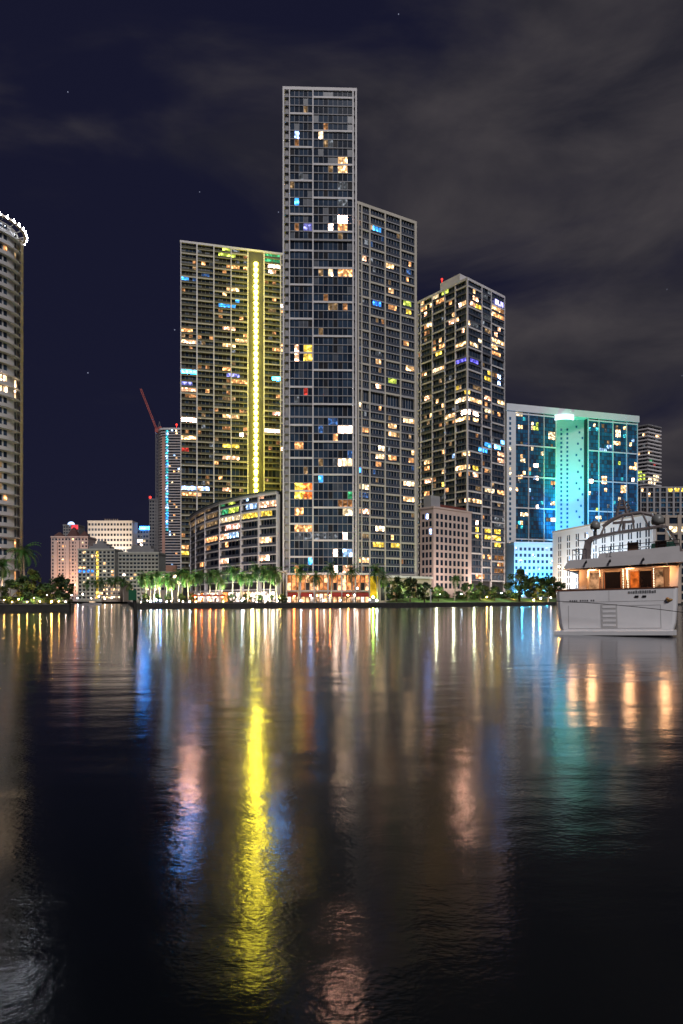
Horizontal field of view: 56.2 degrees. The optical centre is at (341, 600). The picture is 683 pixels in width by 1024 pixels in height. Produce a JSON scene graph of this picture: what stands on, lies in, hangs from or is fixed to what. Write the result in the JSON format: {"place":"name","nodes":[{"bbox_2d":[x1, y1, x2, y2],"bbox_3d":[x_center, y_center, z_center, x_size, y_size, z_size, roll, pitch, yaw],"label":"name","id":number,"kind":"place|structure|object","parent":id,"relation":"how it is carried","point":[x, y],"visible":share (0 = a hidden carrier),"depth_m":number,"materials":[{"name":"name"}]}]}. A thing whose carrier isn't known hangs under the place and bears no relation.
{"place":"outdoors","nodes":[
{"label":"outdoors","id":0,"kind":"place"},
{"bbox_2d":[0,213,27,602],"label":"round tower","id":1,"kind":"structure","parent":0,"point":[12,244],"depth_m":182.65,"materials":[{"name":"white concrete"}]},
{"bbox_2d":[0,222,15,576],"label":"window","id":2,"kind":"structure","parent":1,"relation":"in","point":[5,226],"depth_m":181.12,"materials":[{"name":"black glass"}]},
{"bbox_2d":[51,527,95,600],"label":"apartment building","id":3,"kind":"structure","parent":0,"point":[64,556],"depth_m":620.00,"materials":[{"name":"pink concrete"}]},
{"bbox_2d":[52,538,86,570],"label":"window","id":4,"kind":"structure","parent":3,"relation":"in","point":[52,538],"depth_m":619.96,"materials":[{"name":"black glass"}]},
{"bbox_2d":[63,522,84,535],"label":"glass tower","id":5,"kind":"structure","parent":0,"point":[68,527],"depth_m":800.00,"materials":[{"name":"grey glass"}]},
{"bbox_2d":[77,541,123,600],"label":"apartment building","id":6,"kind":"structure","parent":0,"point":[98,559],"depth_m":520.00,"materials":[{"name":"beige concrete"}]},
{"bbox_2d":[79,551,113,560],"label":"window","id":7,"kind":"structure","parent":6,"relation":"in","point":[79,551],"depth_m":520.02,"materials":[{"name":"brown glass"}]},
{"bbox_2d":[87,519,137,551],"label":"office building","id":8,"kind":"structure","parent":0,"point":[120,535],"depth_m":750.00,"materials":[{"name":"concrete"}]},
{"bbox_2d":[88,523,131,551],"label":"window","id":9,"kind":"structure","parent":8,"relation":"in","point":[88,523],"depth_m":750.00,"materials":[{"name":"black glass"}]},
{"bbox_2d":[102,582,129,601],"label":"building","id":10,"kind":"structure","parent":0,"point":[105,593],"depth_m":440.00,"materials":[{"name":"beige concrete"}]},
{"bbox_2d":[22,600,239,603],"bbox_3d":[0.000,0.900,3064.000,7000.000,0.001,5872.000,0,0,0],"label":"ground","id":11,"kind":"structure","parent":0,"point":[28,601],"depth_m":256.18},
{"bbox_2d":[0,596,12,603],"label":"bush","id":12,"kind":"object","parent":11,"relation":"on","point":[7,598],"visible":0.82,"depth_m":132.81,"materials":[{"name":"green plant"}]},
{"bbox_2d":[0,556,14,602],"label":"palm tree","id":13,"kind":"object","parent":11,"relation":"on","point":[3,572],"visible":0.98,"depth_m":150.01,"materials":[{"name":"green plant"}]},
{"bbox_2d":[0,579,24,601],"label":"broad tree","id":14,"kind":"object","parent":11,"relation":"on","point":[12,584],"visible":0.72,"depth_m":137.58,"materials":[{"name":"green plant"}]},
{"bbox_2d":[7,597,25,603],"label":"bush","id":15,"kind":"object","parent":11,"relation":"on","point":[15,600],"visible":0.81,"depth_m":131.83,"materials":[{"name":"green plant"}]},
{"bbox_2d":[4,540,40,603],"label":"palm tree","id":16,"kind":"object","parent":11,"relation":"on","point":[22,551],"visible":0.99,"depth_m":159.78,"materials":[{"name":"green plant"}]},
{"bbox_2d":[16,569,44,603],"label":"broad tree","id":17,"kind":"object","parent":11,"relation":"on","point":[29,591],"visible":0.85,"depth_m":141.80,"materials":[{"name":"green plant"}]},
{"bbox_2d":[0,603,74,611],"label":"seawall","id":18,"kind":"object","parent":11,"relation":"on","point":[36,607],"visible":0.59,"depth_m":127.75,"materials":[{"name":"concrete"}]},
{"bbox_2d":[29,596,46,603],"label":"bush","id":19,"kind":"object","parent":11,"relation":"on","point":[36,598],"visible":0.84,"depth_m":132.67,"materials":[{"name":"green plant"}]},
{"bbox_2d":[37,583,60,603],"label":"broad tree","id":20,"kind":"object","parent":11,"relation":"on","point":[47,588],"visible":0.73,"depth_m":139.63,"materials":[{"name":"green plant"}]},
{"bbox_2d":[46,597,63,603],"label":"bush","id":21,"kind":"object","parent":11,"relation":"on","point":[57,600],"visible":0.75,"depth_m":131.59,"materials":[{"name":"green plant"}]},
{"bbox_2d":[48,574,74,601],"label":"broad tree","id":22,"kind":"object","parent":11,"relation":"on","point":[61,583],"visible":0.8,"depth_m":149.21,"materials":[{"name":"green plant"}]},
{"bbox_2d":[80,579,92,601],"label":"palm tree","id":23,"kind":"object","parent":11,"relation":"on","point":[86,584],"visible":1,"depth_m":423.77,"materials":[{"name":"green plant"}]},
{"bbox_2d":[89,578,102,600],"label":"palm tree","id":24,"kind":"object","parent":11,"relation":"on","point":[95,583],"visible":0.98,"depth_m":428.18,"materials":[{"name":"green plant"}]},
{"bbox_2d":[93,577,107,601],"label":"palm tree","id":25,"kind":"object","parent":11,"relation":"on","point":[101,585],"visible":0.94,"depth_m":430.67,"materials":[{"name":"green plant"}]},
{"bbox_2d":[104,576,114,601],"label":"palm tree","id":26,"kind":"object","parent":11,"relation":"on","point":[109,581],"visible":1,"depth_m":423.66,"materials":[{"name":"green plant"}]},
{"bbox_2d":[108,577,123,601],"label":"palm tree","id":27,"kind":"object","parent":11,"relation":"on","point":[116,581],"visible":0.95,"depth_m":427.52,"materials":[{"name":"green plant"}]},
{"bbox_2d":[115,576,128,601],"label":"palm tree","id":28,"kind":"object","parent":11,"relation":"on","point":[122,581],"visible":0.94,"depth_m":430.09,"materials":[{"name":"green plant"}]},
{"bbox_2d":[134,573,148,602],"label":"palm tree","id":29,"kind":"object","parent":11,"relation":"on","point":[141,579],"visible":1,"depth_m":176.37,"materials":[{"name":"green plant"}]},
{"bbox_2d":[138,593,149,602],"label":"bush","id":30,"kind":"object","parent":11,"relation":"on","point":[144,600],"visible":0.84,"depth_m":181.71,"materials":[{"name":"green plant"}]},
{"bbox_2d":[140,389,161,551],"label":"tower crane","id":31,"kind":"object","parent":11,"relation":"on","point":[156,479],"visible":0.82,"depth_m":560.53,"materials":[{"name":"red metal"}]},
{"bbox_2d":[148,570,164,602],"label":"palm tree","id":32,"kind":"object","parent":11,"relation":"on","point":[157,578],"visible":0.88,"depth_m":179.53,"materials":[{"name":"green plant"}]},
{"bbox_2d":[153,570,164,602],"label":"palm tree","id":33,"kind":"object","parent":11,"relation":"on","point":[162,578],"visible":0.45,"depth_m":183.04,"materials":[{"name":"green plant"}]},
{"bbox_2d":[163,572,174,602],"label":"palm tree","id":34,"kind":"object","parent":11,"relation":"on","point":[167,576],"visible":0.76,"depth_m":184.22,"materials":[{"name":"green plant"}]},
{"bbox_2d":[164,577,179,602],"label":"palm tree","id":35,"kind":"object","parent":11,"relation":"on","point":[171,584],"visible":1,"depth_m":182.77,"materials":[{"name":"green plant"}]},
{"bbox_2d":[175,593,185,602],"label":"bush","id":36,"kind":"object","parent":11,"relation":"on","point":[182,597],"visible":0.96,"depth_m":186.25,"materials":[{"name":"green plant"}]},
{"bbox_2d":[170,568,190,602],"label":"palm tree","id":37,"kind":"object","parent":11,"relation":"on","point":[179,576],"visible":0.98,"depth_m":185.43,"materials":[{"name":"green plant"}]},
{"bbox_2d":[177,569,194,602],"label":"palm tree","id":38,"kind":"object","parent":11,"relation":"on","point":[188,582],"visible":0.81,"depth_m":186.55,"materials":[{"name":"green plant"}]},
{"bbox_2d":[192,569,208,602],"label":"palm tree","id":39,"kind":"object","parent":11,"relation":"on","point":[203,574],"visible":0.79,"depth_m":185.78,"materials":[{"name":"green plant"}]},
{"bbox_2d":[203,569,218,602],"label":"palm tree","id":40,"kind":"object","parent":11,"relation":"on","point":[211,576],"visible":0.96,"depth_m":187.54,"materials":[{"name":"green plant"}]},
{"bbox_2d":[212,569,226,602],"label":"palm tree","id":41,"kind":"object","parent":11,"relation":"on","point":[219,572],"visible":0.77,"depth_m":192.57,"materials":[{"name":"green plant"}]},
{"bbox_2d":[215,575,228,593],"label":"palm tree","id":42,"kind":"object","parent":11,"relation":"on","point":[221,585],"visible":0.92,"depth_m":191.63,"materials":[{"name":"green plant"}]},
{"bbox_2d":[223,563,242,600],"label":"palm tree","id":43,"kind":"object","parent":11,"relation":"on","point":[234,576],"visible":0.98,"depth_m":192.67,"materials":[{"name":"green plant"}]},
{"bbox_2d":[233,570,248,602],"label":"palm tree","id":44,"kind":"object","parent":11,"relation":"on","point":[240,580],"visible":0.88,"depth_m":194.49,"materials":[{"name":"green plant"}]},
{"bbox_2d":[241,572,259,602],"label":"palm tree","id":45,"kind":"object","parent":11,"relation":"on","point":[250,577],"visible":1,"depth_m":192.36,"materials":[{"name":"green plant"}]},
{"bbox_2d":[247,561,266,602],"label":"palm tree","id":46,"kind":"object","parent":11,"relation":"on","point":[257,568],"visible":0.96,"depth_m":193.72,"materials":[{"name":"green plant"}]},
{"bbox_2d":[256,565,272,602],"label":"palm tree","id":47,"kind":"object","parent":11,"relation":"on","point":[263,574],"visible":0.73,"depth_m":195.59,"materials":[{"name":"green plant"}]},
{"bbox_2d":[264,565,279,602],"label":"palm tree","id":48,"kind":"object","parent":11,"relation":"on","point":[270,574],"visible":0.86,"depth_m":195.02,"materials":[{"name":"green plant"}]},
{"bbox_2d":[265,566,286,602],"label":"palm tree","id":49,"kind":"object","parent":11,"relation":"on","point":[278,577],"visible":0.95,"depth_m":195.06,"materials":[{"name":"green plant"}]},
{"bbox_2d":[275,570,287,602],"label":"entrance canopy","id":50,"kind":"object","parent":11,"relation":"on","point":[286,571],"visible":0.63,"depth_m":226.71,"materials":[{"name":"white concrete"}]},
{"bbox_2d":[278,594,287,602],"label":"bush","id":51,"kind":"object","parent":11,"relation":"on","point":[281,597],"visible":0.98,"depth_m":199.48,"materials":[{"name":"green plant"}]},
{"bbox_2d":[290,563,310,602],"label":"palm tree","id":52,"kind":"object","parent":11,"relation":"on","point":[299,570],"visible":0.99,"depth_m":199.93,"materials":[{"name":"green plant"}]},
{"bbox_2d":[305,569,323,602],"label":"palm tree","id":53,"kind":"object","parent":11,"relation":"on","point":[316,577],"visible":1,"depth_m":201.95,"materials":[{"name":"green plant"}]},
{"bbox_2d":[321,561,341,602],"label":"palm tree","id":54,"kind":"object","parent":11,"relation":"on","point":[330,569],"visible":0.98,"depth_m":204.74,"materials":[{"name":"green plant"}]},
{"bbox_2d":[340,563,363,602],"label":"palm tree","id":55,"kind":"object","parent":11,"relation":"on","point":[349,574],"visible":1,"depth_m":207.80,"materials":[{"name":"green plant"}]},
{"bbox_2d":[367,563,388,602],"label":"palm tree","id":56,"kind":"object","parent":11,"relation":"on","point":[376,571],"visible":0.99,"depth_m":213.32,"materials":[{"name":"green plant"}]},
{"bbox_2d":[377,571,391,602],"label":"palm tree","id":57,"kind":"object","parent":11,"relation":"on","point":[385,580],"visible":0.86,"depth_m":215.20,"materials":[{"name":"green plant"}]},
{"bbox_2d":[127,601,682,608],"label":"seawall","id":58,"kind":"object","parent":11,"relation":"on","point":[273,605],"visible":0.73,"depth_m":197.53,"materials":[{"name":"concrete"}]},
{"bbox_2d":[288,599,359,602],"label":"quay railing","id":59,"kind":"object","parent":58,"relation":"on","point":[326,599],"visible":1,"depth_m":198.75,"materials":[{"name":"black metal"}]},
{"bbox_2d":[378,575,432,602],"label":"podium wall","id":60,"kind":"structure","parent":11,"relation":"on","point":[381,591],"depth_m":239.36,"materials":[{"name":"concrete"}]},
{"bbox_2d":[552,512,656,589],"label":"striped building","id":61,"kind":"structure","parent":11,"relation":"on","point":[565,542],"depth_m":345.01,"materials":[{"name":"white paint"}]},
{"bbox_2d":[604,521,649,552],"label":"window","id":62,"kind":"structure","parent":61,"relation":"in","point":[648,521],"depth_m":306.53,"materials":[{"name":"grey glass"}]},
{"bbox_2d":[656,515,682,601],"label":"brown building","id":63,"kind":"structure","parent":11,"relation":"on","point":[674,523],"depth_m":303.00,"materials":[{"name":"concrete"}]},
{"bbox_2d":[118,546,165,600],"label":"apartment building","id":64,"kind":"structure","parent":0,"point":[133,560],"depth_m":500.00,"materials":[{"name":"grey concrete"}]},
{"bbox_2d":[119,555,157,563],"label":"window","id":65,"kind":"structure","parent":64,"relation":"in","point":[119,555],"depth_m":499.98,"materials":[{"name":"brown glass"}]},
{"bbox_2d":[138,526,148,545],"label":"office building","id":66,"kind":"structure","parent":0,"point":[143,535],"depth_m":789.96,"materials":[{"name":"white concrete"}]},
{"bbox_2d":[149,496,159,551],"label":"concrete tower","id":67,"kind":"structure","parent":0,"point":[151,522],"depth_m":650.00,"materials":[{"name":"grey concrete"}]},
{"bbox_2d":[144,565,181,601],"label":"terrace building","id":68,"kind":"structure","parent":0,"point":[170,568],"depth_m":430.00,"materials":[{"name":"brown concrete"}]},
{"bbox_2d":[158,424,181,569],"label":"rounded tower","id":69,"kind":"structure","parent":0,"point":[169,490],"depth_m":550.40,"materials":[{"name":"grey glass"}]},
{"bbox_2d":[169,430,179,548],"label":"window","id":70,"kind":"structure","parent":69,"relation":"in","point":[169,430],"depth_m":550.46,"materials":[{"name":"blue glass"}]},
{"bbox_2d":[180,240,284,601],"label":"residential tower","id":71,"kind":"structure","parent":0,"point":[231,371],"depth_m":340.70,"materials":[{"name":"concrete"}]},
{"bbox_2d":[182,243,282,576],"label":"window","id":72,"kind":"structure","parent":71,"relation":"in","point":[185,469],"depth_m":340.79,"materials":[{"name":"brown glass"}]},
{"bbox_2d":[187,490,284,602],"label":"apartment building","id":73,"kind":"structure","parent":0,"point":[244,530],"depth_m":256.04,"materials":[{"name":"concrete"}]},
{"bbox_2d":[193,495,274,582],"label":"window","id":74,"kind":"structure","parent":73,"relation":"in","point":[272,521],"depth_m":254.12,"materials":[{"name":"black glass"}]},
{"bbox_2d":[283,86,356,597],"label":"residential tower","id":75,"kind":"structure","parent":0,"point":[320,281],"depth_m":235.57,"materials":[{"name":"grey concrete"}]},
{"bbox_2d":[290,90,351,572],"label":"window","id":76,"kind":"structure","parent":75,"relation":"in","point":[326,523],"depth_m":235.65,"materials":[{"name":"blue glass"}]},
{"bbox_2d":[285,573,377,602],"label":"restaurant building","id":77,"kind":"structure","parent":0,"point":[366,590],"depth_m":230.71,"materials":[{"name":"concrete"}]},
{"bbox_2d":[0,602,682,1023],"bbox_3d":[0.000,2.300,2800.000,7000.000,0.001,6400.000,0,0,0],"label":"water","id":78,"kind":"structure","parent":0,"point":[470,814],"depth_m":6.74,"materials":[{"name":"black liquid"}]},
{"bbox_2d":[128,590,137,627],"bbox_3d":[-17.184,1.232,52.970,0.777,4.153,0.420,0,0,0],"label":"channel marker","id":79,"kind":"object","parent":78,"relation":"in","point":[132,594],"visible":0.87,"depth_m":52.85,"materials":[{"name":"black metal"}]},
{"bbox_2d":[554,494,682,636],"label":"motor yacht","id":80,"kind":"object","parent":78,"relation":"on","point":[634,575],"visible":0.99,"depth_m":42.41,"materials":[{"name":"white metal"}]},
{"bbox_2d":[589,573,598,588],"bbox_3d":[18.013,-1.086,45.822,0.850,1.750,0.090,-2,-1,26],"label":"window","id":81,"kind":"structure","parent":80,"relation":"in","point":[594,577],"depth_m":45.73,"materials":[{"name":"beige glass"}]},
{"bbox_2d":[605,572,620,588],"bbox_3d":[19.201,-0.883,45.246,0.995,2.220,0.090,-2,-1,26],"label":"saloon door","id":82,"kind":"structure","parent":80,"relation":"in","point":[612,579],"depth_m":45.22,"materials":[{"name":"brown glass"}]},
{"bbox_2d":[558,601,682,612],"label":"rub rail","id":83,"kind":"object","parent":80,"relation":"attached to","point":[619,605],"visible":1,"depth_m":40.84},
{"bbox_2d":[640,571,651,586],"bbox_3d":[21.101,-0.934,44.326,0.742,2.220,0.090,-2,-1,26],"label":"saloon door","id":84,"kind":"structure","parent":80,"relation":"in","point":[645,576],"depth_m":44.30,"materials":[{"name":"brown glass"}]},
{"bbox_2d":[655,570,663,586],"bbox_3d":[21.853,-1.190,43.961,0.521,1.750,0.090,-2,-1,26],"label":"window","id":85,"kind":"structure","parent":80,"relation":"in","point":[659,579],"depth_m":43.92,"materials":[{"name":"beige glass"}]},
{"bbox_2d":[0,0,682,599],"label":"sky","id":86,"kind":"structure","parent":0,"point":[534,148],"materials":[{"name":"black"}]},
{"bbox_2d":[357,201,416,575],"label":"residential tower","id":87,"kind":"structure","parent":0,"point":[387,388],"depth_m":243.28,"materials":[{"name":"concrete"}]},
{"bbox_2d":[359,206,413,571],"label":"window","id":88,"kind":"structure","parent":87,"relation":"in","point":[376,396],"depth_m":244.38,"materials":[{"name":"black glass"}]},
{"bbox_2d":[419,495,471,597],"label":"office building","id":89,"kind":"structure","parent":0,"point":[445,543],"depth_m":267.11,"materials":[{"name":"beige concrete"}]},
{"bbox_2d":[417,274,504,597],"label":"residential tower","id":90,"kind":"structure","parent":0,"point":[460,390],"depth_m":300.11,"materials":[{"name":"concrete"}]},
{"bbox_2d":[419,281,503,578],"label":"window","id":91,"kind":"structure","parent":90,"relation":"in","point":[463,352],"depth_m":301.33,"materials":[{"name":"black glass"}]},
{"bbox_2d":[386,597,556,602],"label":"lawn","id":92,"kind":"structure","parent":0,"point":[403,600],"depth_m":254.49,"materials":[{"name":"green plant"}]},
{"bbox_2d":[386,576,408,601],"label":"broad tree","id":93,"kind":"object","parent":92,"relation":"on","point":[397,590],"visible":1,"depth_m":220.02,"materials":[{"name":"green plant"}]},
{"bbox_2d":[401,577,421,601],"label":"broad tree","id":94,"kind":"object","parent":92,"relation":"on","point":[412,583],"visible":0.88,"depth_m":222.90,"materials":[{"name":"green plant"}]},
{"bbox_2d":[416,582,433,601],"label":"broad tree","id":95,"kind":"object","parent":92,"relation":"on","point":[423,590],"visible":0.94,"depth_m":225.04,"materials":[{"name":"green plant"}]},
{"bbox_2d":[431,585,446,600],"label":"broad tree","id":96,"kind":"object","parent":92,"relation":"on","point":[437,590],"visible":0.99,"depth_m":235.17,"materials":[{"name":"green plant"}]},
{"bbox_2d":[449,575,460,599],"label":"palm tree","id":97,"kind":"object","parent":92,"relation":"on","point":[456,578],"visible":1,"depth_m":246.09,"materials":[{"name":"green plant"}]},
{"bbox_2d":[458,582,475,600],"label":"broad tree","id":98,"kind":"object","parent":92,"relation":"on","point":[465,586],"visible":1,"depth_m":249.29,"materials":[{"name":"green plant"}]},
{"bbox_2d":[471,581,489,600],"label":"broad tree","id":99,"kind":"object","parent":92,"relation":"on","point":[480,592],"visible":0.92,"depth_m":253.06,"materials":[{"name":"green plant"}]},
{"bbox_2d":[488,585,501,600],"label":"broad tree","id":100,"kind":"object","parent":92,"relation":"on","point":[494,589],"visible":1,"depth_m":262.97,"materials":[{"name":"green plant"}]},
{"bbox_2d":[503,568,534,601],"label":"broad tree","id":101,"kind":"object","parent":92,"relation":"on","point":[523,582],"visible":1,"depth_m":273.60,"materials":[{"name":"green plant"}]},
{"bbox_2d":[524,575,548,599],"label":"broad tree","id":102,"kind":"object","parent":92,"relation":"on","point":[537,579],"visible":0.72,"depth_m":289.98,"materials":[{"name":"green plant"}]},
{"bbox_2d":[535,575,560,601],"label":"broad tree","id":103,"kind":"object","parent":92,"relation":"on","point":[549,581],"visible":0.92,"depth_m":287.46,"materials":[{"name":"green plant"}]},
{"bbox_2d":[506,542,552,597],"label":"podium building","id":104,"kind":"structure","parent":0,"point":[533,558],"depth_m":400.34,"materials":[{"name":"white paint"}]},
{"bbox_2d":[502,403,638,596],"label":"glass building","id":105,"kind":"structure","parent":0,"point":[567,468],"depth_m":438.92,"materials":[{"name":"glass"}]},
{"bbox_2d":[516,413,636,541],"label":"window","id":106,"kind":"structure","parent":105,"relation":"in","point":[621,490],"depth_m":430.69,"materials":[{"name":"blue glass"}]},
{"bbox_2d":[638,424,661,486],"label":"balcony tower","id":107,"kind":"structure","parent":0,"point":[649,456],"depth_m":598.00,"materials":[{"name":"concrete"}]},
{"bbox_2d":[638,426,658,486],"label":"window","id":108,"kind":"structure","parent":107,"relation":"in","point":[644,426],"depth_m":599.12,"materials":[{"name":"black glass"}]},
{"bbox_2d":[638,487,682,514],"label":"grid building","id":109,"kind":"structure","parent":0,"point":[665,500],"depth_m":500.33,"materials":[{"name":"concrete"}]},
{"bbox_2d":[655,488,682,514],"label":"window","id":110,"kind":"structure","parent":109,"relation":"in","point":[656,489],"depth_m":500.46,"materials":[{"name":"brown glass"}]},
{"label":"promenade","id":111,"kind":"structure","parent":0,"visible":0},
{"bbox_2d":[143,573,156,600],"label":"palm tree","id":112,"kind":"object","parent":111,"relation":"on","point":[151,579],"visible":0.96,"depth_m":177.69,"materials":[{"name":"green plant"}]},
{"bbox_2d":[188,571,203,602],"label":"palm tree","id":113,"kind":"object","parent":111,"relation":"on","point":[195,577],"visible":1,"depth_m":183.51,"materials":[{"name":"green plant"}]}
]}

